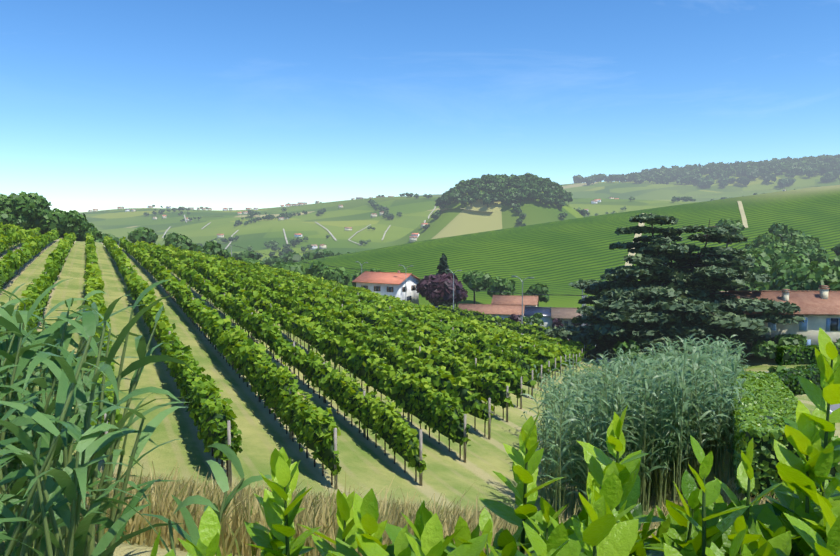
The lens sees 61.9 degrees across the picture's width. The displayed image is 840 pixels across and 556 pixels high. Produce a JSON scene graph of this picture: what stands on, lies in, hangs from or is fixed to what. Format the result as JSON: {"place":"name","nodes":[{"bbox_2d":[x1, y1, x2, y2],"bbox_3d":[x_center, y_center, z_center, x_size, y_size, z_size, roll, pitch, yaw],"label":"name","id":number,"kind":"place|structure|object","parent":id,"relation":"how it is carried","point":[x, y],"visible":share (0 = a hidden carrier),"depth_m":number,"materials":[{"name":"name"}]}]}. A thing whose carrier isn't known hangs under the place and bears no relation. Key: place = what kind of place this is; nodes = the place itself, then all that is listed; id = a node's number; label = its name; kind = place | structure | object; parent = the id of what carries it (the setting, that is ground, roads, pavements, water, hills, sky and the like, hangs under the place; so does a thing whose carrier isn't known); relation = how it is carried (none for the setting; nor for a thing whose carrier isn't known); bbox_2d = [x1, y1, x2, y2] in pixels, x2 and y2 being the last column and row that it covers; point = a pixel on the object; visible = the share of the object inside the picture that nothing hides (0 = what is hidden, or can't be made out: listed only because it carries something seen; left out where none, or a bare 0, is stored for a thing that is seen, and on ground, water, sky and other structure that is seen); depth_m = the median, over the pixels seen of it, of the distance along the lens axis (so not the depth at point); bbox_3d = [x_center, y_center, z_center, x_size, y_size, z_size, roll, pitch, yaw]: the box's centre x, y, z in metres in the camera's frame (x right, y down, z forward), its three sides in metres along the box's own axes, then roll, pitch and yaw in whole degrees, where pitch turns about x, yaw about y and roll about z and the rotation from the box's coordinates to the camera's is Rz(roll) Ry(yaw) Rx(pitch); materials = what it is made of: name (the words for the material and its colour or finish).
{"place":"outdoors","nodes":[
{"label":"outdoors","id":0,"kind":"place"},
{"bbox_2d":[0,164,839,555],"bbox_3d":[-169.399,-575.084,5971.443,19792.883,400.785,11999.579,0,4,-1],"label":"terrain","id":1,"kind":"structure","parent":0,"point":[550,248],"depth_m":279.72,"materials":[{"name":"green plant"}]},
{"bbox_2d":[0,298,244,555],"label":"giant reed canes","id":2,"kind":"object","parent":1,"relation":"on","point":[39,487],"visible":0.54,"depth_m":3.07,"materials":[{"name":"green plant"}]},
{"bbox_2d":[0,274,271,555],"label":"reed leaves","id":3,"kind":"object","parent":2,"relation":"on","point":[63,366],"visible":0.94,"depth_m":2.83,"materials":[{"name":"green plant"}]},
{"bbox_2d":[1,243,593,488],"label":"vineyard posts","id":4,"kind":"object","parent":1,"relation":"on","point":[335,442],"visible":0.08,"depth_m":32.90,"materials":[{"name":"brown wood"}]},
{"bbox_2d":[0,222,595,485],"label":"vine","id":5,"kind":"object","parent":1,"relation":"on","point":[201,387],"depth_m":44.03,"materials":[{"name":"green plant"}]},
{"bbox_2d":[162,202,515,248],"bbox_3d":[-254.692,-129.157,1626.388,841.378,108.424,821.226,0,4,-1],"label":"farm tracks","id":6,"kind":"object","parent":1,"relation":"on","point":[317,223],"visible":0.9,"depth_m":1478.14,"materials":[{"name":"beige soil"}]},
{"bbox_2d":[125,200,600,304],"bbox_3d":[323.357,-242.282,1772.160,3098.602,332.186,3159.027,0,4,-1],"label":"white house walls","id":7,"kind":"structure","parent":1,"relation":"on","point":[409,281],"depth_m":204.85,"materials":[{"name":"paint"}]},
{"bbox_2d":[361,285,415,291],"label":"brown shutters","id":8,"kind":"object","parent":7,"relation":"attached to","point":[392,288],"visible":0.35,"depth_m":203.89,"materials":[{"name":"brown wood"}]},
{"bbox_2d":[162,196,618,284],"bbox_3d":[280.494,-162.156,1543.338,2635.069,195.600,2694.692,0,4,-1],"label":"roof","id":9,"kind":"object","parent":7,"relation":"on","point":[382,277],"visible":0.54,"depth_m":205.94,"materials":[{"name":"tile"}]},
{"bbox_2d":[0,460,779,555],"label":"dry grass bank","id":10,"kind":"structure","parent":1,"relation":"on","point":[245,505],"depth_m":4.12,"materials":[{"name":"beige plant"}]},
{"bbox_2d":[229,245,583,325],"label":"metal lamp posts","id":11,"kind":"object","parent":1,"relation":"on","point":[453,291],"visible":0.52,"depth_m":181.91,"materials":[{"name":"grey metal"}]},
{"bbox_2d":[0,154,839,353],"bbox_3d":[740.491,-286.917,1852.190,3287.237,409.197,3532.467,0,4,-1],"label":"tree","id":12,"kind":"object","parent":1,"relation":"on","point":[791,259],"depth_m":295.63,"materials":[{"name":"green plant"}]},
{"bbox_2d":[431,253,455,308],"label":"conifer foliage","id":13,"kind":"object","parent":12,"relation":"on","point":[442,266],"visible":0.31,"depth_m":215.63,"materials":[{"name":"green plant"}]},
{"bbox_2d":[416,272,594,328],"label":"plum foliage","id":14,"kind":"object","parent":12,"relation":"on","point":[426,288],"visible":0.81,"depth_m":199.53,"materials":[{"name":"purple plant"}]},
{"bbox_2d":[545,213,805,367],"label":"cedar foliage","id":15,"kind":"object","parent":12,"relation":"attached to","point":[653,313],"visible":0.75,"depth_m":97.97,"materials":[{"name":"green plant"}]},
{"bbox_2d":[88,190,839,356],"bbox_3d":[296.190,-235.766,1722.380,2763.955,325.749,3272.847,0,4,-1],"label":"houses","id":16,"kind":"structure","parent":1,"relation":"on","point":[816,323],"depth_m":96.58,"materials":[{"name":"paint"}]},
{"bbox_2d":[77,189,784,318],"bbox_3d":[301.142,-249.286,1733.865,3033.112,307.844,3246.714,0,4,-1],"label":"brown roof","id":17,"kind":"structure","parent":16,"relation":"on","point":[562,313],"depth_m":184.85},
{"bbox_2d":[363,285,838,330],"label":"window glass","id":18,"kind":"object","parent":16,"relation":"on","point":[834,324],"visible":0.31,"depth_m":96.26,"materials":[{"name":"glass"}]},
{"bbox_2d":[365,285,838,345],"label":"window frames","id":19,"kind":"structure","parent":16,"relation":"in","point":[767,323],"depth_m":96.43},
{"bbox_2d":[765,318,839,346],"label":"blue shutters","id":20,"kind":"object","parent":16,"relation":"attached to","point":[802,326],"visible":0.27,"depth_m":96.38,"materials":[{"name":"blue wood"}]},
{"bbox_2d":[93,196,839,314],"bbox_3d":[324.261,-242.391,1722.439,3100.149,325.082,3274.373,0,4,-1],"label":"tiled roof","id":21,"kind":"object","parent":1,"relation":"on","point":[810,302],"visible":0.52,"depth_m":100.61,"materials":[{"name":"tile"}]},
{"bbox_2d":[150,328,839,555],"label":"laurel hedge","id":22,"kind":"object","parent":1,"relation":"on","point":[785,525],"depth_m":1.83,"materials":[{"name":"green plant"}]},
{"bbox_2d":[203,186,809,265],"bbox_3d":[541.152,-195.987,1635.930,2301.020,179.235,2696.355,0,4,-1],"label":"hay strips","id":23,"kind":"object","parent":1,"relation":"on","point":[743,216],"visible":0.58,"depth_m":372.81,"materials":[{"name":"beige plant"}]},
{"bbox_2d":[484,314,552,327],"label":"shed walls","id":24,"kind":"structure","parent":1,"relation":"on","point":[547,321],"depth_m":185.00,"materials":[{"name":"white paint"}]},
{"bbox_2d":[524,307,550,316],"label":"roof panels","id":25,"kind":"object","parent":24,"relation":"on","point":[544,311],"visible":0.64,"depth_m":186.94,"materials":[{"name":"blue glass"}]},
{"bbox_2d":[553,319,588,328],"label":"barn walls","id":26,"kind":"structure","parent":1,"relation":"on","point":[568,320],"depth_m":182.87,"materials":[{"name":"stone"}]},
{"bbox_2d":[524,339,745,521],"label":"reed stems","id":27,"kind":"object","parent":1,"relation":"on","point":[675,473],"visible":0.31,"depth_m":22.38,"materials":[{"name":"green plant"}]},
{"bbox_2d":[520,334,755,497],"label":"reed leaves","id":28,"kind":"object","parent":27,"relation":"on","point":[637,381],"visible":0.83,"depth_m":22.50,"materials":[{"name":"green plant"}]},
{"bbox_2d":[611,333,839,374],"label":"garden shrubs","id":29,"kind":"object","parent":1,"relation":"on","point":[762,349],"visible":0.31,"depth_m":91.76,"materials":[{"name":"green plant"}]},
{"bbox_2d":[727,344,839,498],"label":"clipped hedge","id":30,"kind":"object","parent":1,"relation":"on","point":[775,387],"depth_m":21.49,"materials":[{"name":"green plant"}]},
{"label":"utility poles","id":31,"kind":"object","parent":1,"relation":"on","visible":0},
{"bbox_2d":[232,245,588,296],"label":"power lines","id":32,"kind":"object","parent":31,"relation":"on","point":[434,284],"visible":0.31,"depth_m":178.20,"materials":[{"name":"grey metal"}]},
{"bbox_2d":[0,0,839,212],"label":"sky","id":33,"kind":"structure","parent":0,"point":[105,104],"materials":[{"name":"blue"}]},
{"bbox_2d":[521,333,839,413],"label":"road asphalt","id":34,"kind":"structure","parent":0,"point":[833,407],"depth_m":31.81,"materials":[{"name":"grey asphalt"}]}
]}

